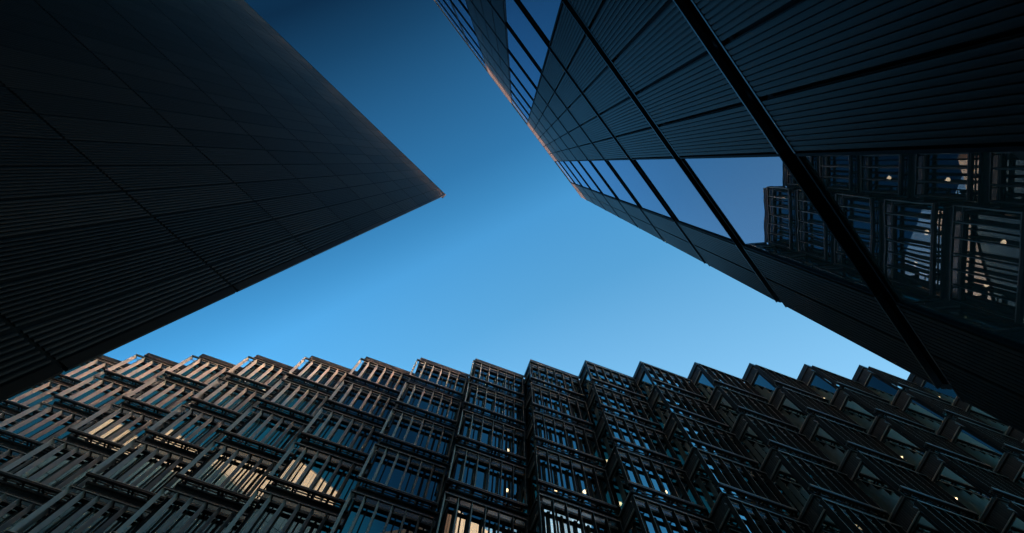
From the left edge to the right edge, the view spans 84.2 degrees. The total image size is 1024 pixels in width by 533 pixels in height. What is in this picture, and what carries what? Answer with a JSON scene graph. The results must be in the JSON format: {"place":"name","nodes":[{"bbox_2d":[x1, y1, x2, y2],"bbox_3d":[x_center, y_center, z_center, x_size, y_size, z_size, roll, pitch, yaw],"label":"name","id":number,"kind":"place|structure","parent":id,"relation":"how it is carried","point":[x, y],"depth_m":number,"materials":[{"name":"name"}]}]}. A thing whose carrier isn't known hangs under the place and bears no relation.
{"place":"outdoors","nodes":[
{"label":"outdoors","id":0,"kind":"place"},
{"bbox_2d":[0,0,445,401],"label":"ribbed tower","id":1,"kind":"structure","parent":0,"point":[163,163],"depth_m":12.18,"materials":[{"name":"metal"}]},
{"bbox_2d":[104,0,909,382],"label":"sky","id":2,"kind":"structure","parent":0,"point":[512,267],"materials":[{"name":"blue"}]},
{"bbox_2d":[0,353,1023,532],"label":"stepped office block","id":3,"kind":"structure","parent":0,"point":[153,443],"depth_m":28.48,"materials":[{"name":"metal"}]},
{"bbox_2d":[0,404,32,429],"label":"bay window","id":4,"kind":"structure","parent":3,"relation":"in","point":[6,412],"depth_m":31.79,"materials":[{"name":"metal"}]},
{"bbox_2d":[0,437,46,479],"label":"bay window","id":5,"kind":"structure","parent":3,"relation":"in","point":[10,451],"depth_m":27.75,"materials":[{"name":"metal"}]},
{"bbox_2d":[0,480,64,532],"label":"bay window","id":6,"kind":"structure","parent":3,"relation":"in","point":[17,502],"depth_m":23.75,"materials":[{"name":"metal"}]},
{"bbox_2d":[0,377,84,414],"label":"bay window","id":7,"kind":"structure","parent":3,"relation":"in","point":[45,392],"depth_m":34.38,"materials":[{"name":"metal"}]},
{"bbox_2d":[0,401,102,451],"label":"bay window","id":8,"kind":"structure","parent":3,"relation":"in","point":[55,420],"depth_m":30.39,"materials":[{"name":"metal"}]},
{"bbox_2d":[0,435,126,500],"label":"bay window","id":9,"kind":"structure","parent":3,"relation":"in","point":[68,463],"depth_m":26.39,"materials":[{"name":"metal"}]},
{"bbox_2d":[4,480,158,532],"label":"bay window","id":10,"kind":"structure","parent":3,"relation":"in","point":[95,508],"depth_m":23.16,"materials":[{"name":"metal"}]},
{"bbox_2d":[55,357,126,387],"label":"bay window","id":11,"kind":"structure","parent":3,"relation":"in","point":[97,366],"depth_m":38.35,"materials":[{"name":"metal"}]},
{"bbox_2d":[54,375,146,416],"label":"bay window","id":12,"kind":"structure","parent":3,"relation":"in","point":[95,397],"depth_m":34.32,"materials":[{"name":"metal"}]},
{"bbox_2d":[67,402,173,454],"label":"bay window","id":13,"kind":"structure","parent":3,"relation":"in","point":[115,430],"depth_m":30.36,"materials":[{"name":"metal"}]},
{"bbox_2d":[104,354,182,389],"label":"bay window","id":14,"kind":"structure","parent":3,"relation":"in","point":[138,373],"depth_m":38.26,"materials":[{"name":"metal"}]},
{"bbox_2d":[85,437,207,503],"bbox_3d":[-16.863,10.023,26.726,3.944,3.980,1.695,20,-80,-3],"label":"bay window","id":15,"kind":"structure","parent":3,"relation":"in","point":[154,464],"depth_m":26.42,"materials":[{"name":"metal"}]},
{"bbox_2d":[122,376,210,418],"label":"bay window","id":16,"kind":"structure","parent":3,"relation":"in","point":[166,396],"depth_m":34.32,"materials":[{"name":"metal"}]},
{"bbox_2d":[113,482,253,532],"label":"bay window","id":17,"kind":"structure","parent":3,"relation":"in","point":[187,509],"depth_m":23.27,"materials":[{"name":"metal"}]},
{"bbox_2d":[145,403,244,456],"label":"bay window","id":18,"kind":"structure","parent":3,"relation":"in","point":[197,427],"depth_m":30.39,"materials":[{"name":"metal"}]},
{"bbox_2d":[164,355,240,391],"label":"bay window","id":19,"kind":"structure","parent":3,"relation":"in","point":[203,371],"depth_m":38.26,"materials":[{"name":"metal"}]},
{"bbox_2d":[190,377,273,421],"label":"bay window","id":20,"kind":"structure","parent":3,"relation":"in","point":[232,398],"depth_m":34.37,"materials":[{"name":"metal"}]},
{"bbox_2d":[176,438,288,506],"bbox_3d":[-12.950,10.085,26.709,3.944,3.980,1.695,20,-80,-3],"label":"bay window","id":21,"kind":"structure","parent":3,"relation":"in","point":[235,470],"depth_m":26.47,"materials":[{"name":"metal"}]},
{"bbox_2d":[225,356,297,393],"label":"bay window","id":22,"kind":"structure","parent":3,"relation":"in","point":[260,373],"depth_m":38.33,"materials":[{"name":"metal"}]},
{"bbox_2d":[223,404,316,459],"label":"bay window","id":23,"kind":"structure","parent":3,"relation":"in","point":[269,430],"depth_m":30.44,"materials":[{"name":"metal"}]},
{"bbox_2d":[223,484,348,532],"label":"bay window","id":24,"kind":"structure","parent":3,"relation":"in","point":[279,510],"depth_m":23.42,"materials":[{"name":"metal"}]},
{"bbox_2d":[258,378,337,423],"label":"bay window","id":25,"kind":"structure","parent":3,"relation":"in","point":[297,399],"depth_m":34.40,"materials":[{"name":"metal"}]},
{"bbox_2d":[266,439,371,509],"bbox_3d":[-9.037,10.147,26.693,3.944,3.980,1.695,20,-80,-3],"label":"bay window","id":26,"kind":"structure","parent":3,"relation":"in","point":[315,471],"depth_m":26.51,"materials":[{"name":"metal"}]},
{"bbox_2d":[286,357,355,395],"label":"bay window","id":27,"kind":"structure","parent":3,"relation":"in","point":[321,375],"depth_m":38.35,"materials":[{"name":"metal"}]},
{"bbox_2d":[300,406,388,462],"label":"bay window","id":28,"kind":"structure","parent":3,"relation":"in","point":[339,430],"depth_m":30.48,"materials":[{"name":"glass"}]},
{"bbox_2d":[327,379,402,426],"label":"bay window","id":29,"kind":"structure","parent":3,"relation":"in","point":[356,398],"depth_m":34.44,"materials":[{"name":"metal"}]},
{"bbox_2d":[347,358,413,397],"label":"bay window","id":30,"kind":"structure","parent":3,"relation":"in","point":[379,376],"depth_m":38.41,"materials":[{"name":"metal"}]},
{"bbox_2d":[330,485,438,532],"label":"bay window","id":31,"kind":"structure","parent":3,"relation":"in","point":[370,511],"depth_m":23.54,"materials":[{"name":"metal"}]},
{"bbox_2d":[356,440,449,511],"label":"bay window","id":32,"kind":"structure","parent":3,"relation":"in","point":[394,471],"depth_m":26.55,"materials":[{"name":"glass"}]},
{"bbox_2d":[378,407,457,465],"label":"bay window","id":33,"kind":"structure","parent":3,"relation":"in","point":[408,430],"depth_m":30.54,"materials":[{"name":"glass"}]},
{"bbox_2d":[395,380,463,429],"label":"bay window","id":34,"kind":"structure","parent":3,"relation":"in","point":[420,399],"depth_m":34.53,"materials":[{"name":"metal"}]},
{"bbox_2d":[408,359,468,400],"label":"bay window","id":35,"kind":"structure","parent":3,"relation":"in","point":[437,377],"depth_m":38.50,"materials":[{"name":"metal"}]},
{"bbox_2d":[435,487,529,532],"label":"bay window","id":36,"kind":"structure","parent":3,"relation":"in","point":[460,511],"depth_m":23.58,"materials":[{"name":"metal"}]},
{"bbox_2d":[446,442,529,513],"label":"bay window","id":37,"kind":"structure","parent":3,"relation":"in","point":[472,470],"depth_m":26.58,"materials":[{"name":"metal"}]},
{"bbox_2d":[456,408,527,467],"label":"bay window","id":38,"kind":"structure","parent":3,"relation":"in","point":[478,430],"depth_m":30.57,"materials":[{"name":"glass"}]},
{"bbox_2d":[463,381,525,430],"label":"bay window","id":39,"kind":"structure","parent":3,"relation":"in","point":[479,398],"depth_m":34.57,"materials":[{"name":"metal"}]},
{"bbox_2d":[469,360,524,401],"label":"bay window","id":40,"kind":"structure","parent":3,"relation":"in","point":[481,373],"depth_m":38.58,"materials":[{"name":"metal"}]},
{"bbox_2d":[524,361,584,400],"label":"bay window","id":41,"kind":"structure","parent":3,"relation":"in","point":[542,375],"depth_m":38.51,"materials":[{"name":"metal"}]},
{"bbox_2d":[525,382,593,429],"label":"bay window","id":42,"kind":"structure","parent":3,"relation":"in","point":[540,398],"depth_m":34.52,"materials":[{"name":"metal"}]},
{"bbox_2d":[526,409,603,466],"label":"bay window","id":43,"kind":"structure","parent":3,"relation":"in","point":[544,429],"depth_m":30.52,"materials":[{"name":"metal"}]},
{"bbox_2d":[527,443,618,515],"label":"bay window","id":44,"kind":"structure","parent":3,"relation":"in","point":[551,470],"depth_m":26.53,"materials":[{"name":"metal"}]},
{"bbox_2d":[529,489,623,532],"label":"bay window","id":45,"kind":"structure","parent":3,"relation":"in","point":[550,512],"depth_m":23.58,"materials":[{"name":"metal"}]},
{"bbox_2d":[579,361,645,401],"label":"bay window","id":46,"kind":"structure","parent":3,"relation":"in","point":[591,373],"depth_m":38.47,"materials":[{"name":"metal"}]},
{"bbox_2d":[586,383,660,430],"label":"bay window","id":47,"kind":"structure","parent":3,"relation":"in","point":[600,398],"depth_m":34.43,"materials":[{"name":"metal"}]},
{"bbox_2d":[594,410,680,467],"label":"bay window","id":48,"kind":"structure","parent":3,"relation":"in","point":[611,429],"depth_m":30.45,"materials":[{"name":"metal"}]},
{"bbox_2d":[605,445,707,515],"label":"bay window","id":49,"kind":"structure","parent":3,"relation":"in","point":[627,470],"depth_m":26.46,"materials":[{"name":"metal"}]},
{"bbox_2d":[619,490,718,532],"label":"bay window","id":50,"kind":"structure","parent":3,"relation":"in","point":[640,513],"depth_m":23.57,"materials":[{"name":"metal"}]},
{"bbox_2d":[634,363,706,401],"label":"bay window","id":51,"kind":"structure","parent":3,"relation":"in","point":[647,375],"depth_m":38.37,"materials":[{"name":"metal"}]},
{"bbox_2d":[647,384,729,431],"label":"bay window","id":52,"kind":"structure","parent":3,"relation":"in","point":[661,400],"depth_m":34.33,"materials":[{"name":"metal"}]},
{"bbox_2d":[663,411,758,468],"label":"bay window","id":53,"kind":"structure","parent":3,"relation":"in","point":[683,433],"depth_m":30.32,"materials":[{"name":"metal"}]},
{"bbox_2d":[689,363,767,402],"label":"bay window","id":54,"kind":"structure","parent":3,"relation":"in","point":[705,378],"depth_m":38.18,"materials":[{"name":"metal"}]},
{"bbox_2d":[683,446,797,517],"bbox_3d":[10.529,10.459,26.610,3.944,3.980,1.695,20,-80,-3],"label":"bay window","id":55,"kind":"structure","parent":3,"relation":"in","point":[711,474],"depth_m":26.35,"materials":[{"name":"metal"}]},
{"bbox_2d":[708,386,797,431],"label":"bay window","id":56,"kind":"structure","parent":3,"relation":"in","point":[728,404],"depth_m":34.16,"materials":[{"name":"metal"}]},
{"bbox_2d":[709,492,812,532],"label":"bay window","id":57,"kind":"structure","parent":3,"relation":"in","point":[730,513],"depth_m":23.54,"materials":[{"name":"metal"}]},
{"bbox_2d":[731,413,836,470],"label":"bay window","id":58,"kind":"structure","parent":3,"relation":"in","point":[757,435],"depth_m":30.17,"materials":[{"name":"metal"}]},
{"bbox_2d":[744,364,828,402],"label":"bay window","id":59,"kind":"structure","parent":3,"relation":"in","point":[764,380],"depth_m":38.06,"materials":[{"name":"metal"}]},
{"bbox_2d":[769,387,866,432],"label":"bay window","id":60,"kind":"structure","parent":3,"relation":"in","point":[794,406],"depth_m":34.08,"materials":[{"name":"metal"}]},
{"bbox_2d":[760,447,888,519],"bbox_3d":[14.442,10.522,26.594,3.944,3.980,1.695,20,-80,-3],"label":"bay window","id":61,"kind":"structure","parent":3,"relation":"in","point":[796,477],"depth_m":26.18,"materials":[{"name":"metal"}]},
{"bbox_2d":[800,365,889,403],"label":"bay window","id":62,"kind":"structure","parent":3,"relation":"in","point":[826,383],"depth_m":38.06,"materials":[{"name":"metal"}]},
{"bbox_2d":[799,493,906,532],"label":"bay window","id":63,"kind":"structure","parent":3,"relation":"in","point":[822,514],"depth_m":23.49,"materials":[{"name":"metal"}]},
{"bbox_2d":[800,414,914,470],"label":"bay window","id":64,"kind":"structure","parent":3,"relation":"in","point":[833,439],"depth_m":30.09,"materials":[{"name":"metal"}]},
{"bbox_2d":[830,387,934,433],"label":"bay window","id":65,"kind":"structure","parent":3,"relation":"in","point":[863,409],"depth_m":34.07,"materials":[{"name":"metal"}]},
{"bbox_2d":[855,366,950,404],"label":"bay window","id":66,"kind":"structure","parent":3,"relation":"in","point":[886,385],"depth_m":38.05,"materials":[{"name":"metal"}]},
{"bbox_2d":[838,449,978,521],"bbox_3d":[18.355,10.584,26.578,3.944,3.980,1.695,20,-80,-3],"label":"bay window","id":67,"kind":"structure","parent":3,"relation":"in","point":[885,482],"depth_m":26.09,"materials":[{"name":"metal"}]},
{"bbox_2d":[868,415,992,470],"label":"bay window","id":68,"kind":"structure","parent":3,"relation":"in","point":[912,443],"depth_m":30.08,"materials":[{"name":"metal"}]},
{"bbox_2d":[910,375,957,404],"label":"bay window","id":69,"kind":"structure","parent":3,"relation":"in","point":[946,394],"depth_m":37.98,"materials":[{"name":"metal"}]},
{"bbox_2d":[890,495,999,532],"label":"bay window","id":70,"kind":"structure","parent":3,"relation":"in","point":[914,515],"depth_m":23.44,"materials":[{"name":"metal"}]},
{"bbox_2d":[892,389,1003,433],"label":"bay window","id":71,"kind":"structure","parent":3,"relation":"in","point":[929,411],"depth_m":34.07,"materials":[{"name":"metal"}]},
{"bbox_2d":[916,450,1023,521],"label":"bay window","id":72,"kind":"structure","parent":3,"relation":"in","point":[974,486],"depth_m":26.31,"materials":[{"name":"metal"}]},
{"bbox_2d":[937,416,1023,471],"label":"bay window","id":73,"kind":"structure","parent":3,"relation":"in","point":[989,446],"depth_m":30.28,"materials":[{"name":"metal"}]},
{"bbox_2d":[953,397,1010,434],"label":"bay window","id":74,"kind":"structure","parent":3,"relation":"in","point":[979,414],"depth_m":34.31,"materials":[{"name":"metal"}]},
{"bbox_2d":[980,496,1023,532],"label":"bay window","id":75,"kind":"structure","parent":3,"relation":"in","point":[1006,516],"depth_m":23.75,"materials":[{"name":"metal"}]},
{"bbox_2d":[995,452,1023,487],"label":"bay window","id":76,"kind":"structure","parent":3,"relation":"in","point":[1011,466],"depth_m":27.82,"materials":[{"name":"metal"}]},
{"bbox_2d":[1006,427,1023,443],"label":"bay window","id":77,"kind":"structure","parent":3,"relation":"in","point":[1012,432],"depth_m":31.96,"materials":[{"name":"metal"}]},
{"bbox_2d":[434,0,1023,432],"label":"banded tower","id":78,"kind":"structure","parent":0,"point":[850,170],"depth_m":5.61,"materials":[{"name":"metal"}]},
{"bbox_2d":[443,0,457,19],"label":"window","id":79,"kind":"structure","parent":78,"relation":"in","point":[448,2],"depth_m":30.91,"materials":[{"name":"glass"}]},
{"bbox_2d":[438,0,463,34],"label":"window","id":80,"kind":"structure","parent":78,"relation":"in","point":[441,2],"depth_m":34.35,"materials":[{"name":"glass"}]},
{"bbox_2d":[434,0,467,44],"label":"window","id":81,"kind":"structure","parent":78,"relation":"in","point":[437,2],"depth_m":37.83,"materials":[{"name":"glass"}]},
{"bbox_2d":[450,0,476,35],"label":"window","id":82,"kind":"structure","parent":78,"relation":"in","point":[465,15],"depth_m":26.75,"materials":[{"name":"glass"}]},
{"bbox_2d":[459,0,469,14],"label":"window","id":83,"kind":"structure","parent":78,"relation":"in","point":[463,2],"depth_m":23.82,"materials":[{"name":"glass"}]},
{"bbox_2d":[451,2,481,51],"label":"window","id":84,"kind":"structure","parent":78,"relation":"in","point":[458,15],"depth_m":30.25,"materials":[{"name":"glass"}]},
{"bbox_2d":[459,22,484,62],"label":"window","id":85,"kind":"structure","parent":78,"relation":"in","point":[465,33],"depth_m":34.32,"materials":[{"name":"glass"}]},
{"bbox_2d":[465,37,487,71],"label":"window","id":86,"kind":"structure","parent":78,"relation":"in","point":[470,46],"depth_m":38.04,"materials":[{"name":"glass"}]},
{"bbox_2d":[511,99,527,123],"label":"window","id":87,"kind":"structure","parent":78,"relation":"in","point":[514,105],"depth_m":38.78,"materials":[{"name":"glass"}]},
{"bbox_2d":[509,81,530,115],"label":"window","id":88,"kind":"structure","parent":78,"relation":"in","point":[512,88],"depth_m":30.95,"materials":[{"name":"glass"}]},
{"bbox_2d":[510,91,529,120],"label":"window","id":89,"kind":"structure","parent":78,"relation":"in","point":[513,97],"depth_m":34.83,"materials":[{"name":"glass"}]},
{"bbox_2d":[508,68,533,109],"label":"window","id":90,"kind":"structure","parent":78,"relation":"in","point":[512,78],"depth_m":26.91,"materials":[{"name":"glass"}]},
{"bbox_2d":[507,50,537,100],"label":"window","id":91,"kind":"structure","parent":78,"relation":"in","point":[513,65],"depth_m":22.80,"materials":[{"name":"glass"}]},
{"bbox_2d":[505,24,542,88],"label":"window","id":92,"kind":"structure","parent":78,"relation":"in","point":[517,51],"depth_m":18.78,"materials":[{"name":"glass"}]},
{"bbox_2d":[503,0,550,71],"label":"window","id":93,"kind":"structure","parent":78,"relation":"in","point":[517,20],"depth_m":14.87,"materials":[{"name":"glass"}]},
{"bbox_2d":[517,0,563,45],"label":"window","id":94,"kind":"structure","parent":78,"relation":"in","point":[545,14],"depth_m":11.77,"materials":[{"name":"glass"}]},
{"bbox_2d":[555,161,574,183],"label":"window","id":95,"kind":"structure","parent":78,"relation":"in","point":[570,180],"depth_m":39.45,"materials":[{"name":"glass"}]},
{"bbox_2d":[558,161,581,186],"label":"window","id":96,"kind":"structure","parent":78,"relation":"in","point":[562,163],"depth_m":35.70,"materials":[{"name":"glass"}]},
{"bbox_2d":[563,160,590,189],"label":"window","id":97,"kind":"structure","parent":78,"relation":"in","point":[568,164],"depth_m":31.62,"materials":[{"name":"glass"}]},
{"bbox_2d":[570,160,601,193],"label":"window","id":98,"kind":"structure","parent":78,"relation":"in","point":[576,164],"depth_m":27.63,"materials":[{"name":"glass"}]},
{"bbox_2d":[578,160,617,199],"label":"window","id":99,"kind":"structure","parent":78,"relation":"in","point":[587,166],"depth_m":23.54,"materials":[{"name":"glass"}]},
{"bbox_2d":[589,159,639,207],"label":"window","id":100,"kind":"structure","parent":78,"relation":"in","point":[601,166],"depth_m":19.51,"materials":[{"name":"glass"}]},
{"bbox_2d":[606,158,674,220],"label":"window","id":101,"kind":"structure","parent":78,"relation":"in","point":[626,170],"depth_m":15.43,"materials":[{"name":"glass"}]},
{"bbox_2d":[632,155,738,243],"bbox_3d":[3.462,-1.510,11.828,0.090,3.680,1.930,-37,-82,7],"label":"window","id":102,"kind":"structure","parent":78,"relation":"in","point":[668,176],"depth_m":11.32,"materials":[{"name":"glass"}]},
{"bbox_2d":[679,149,881,295],"bbox_3d":[3.433,-0.785,7.874,0.090,3.680,1.930,-37,-82,7],"label":"window","id":103,"kind":"structure","parent":78,"relation":"in","point":[765,199],"depth_m":7.16,"materials":[{"name":"glass"}]},
{"bbox_2d":[795,142,1023,350],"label":"window","id":104,"kind":"structure","parent":78,"relation":"in","point":[941,227],"depth_m":4.42,"materials":[{"name":"glass"}]}
]}

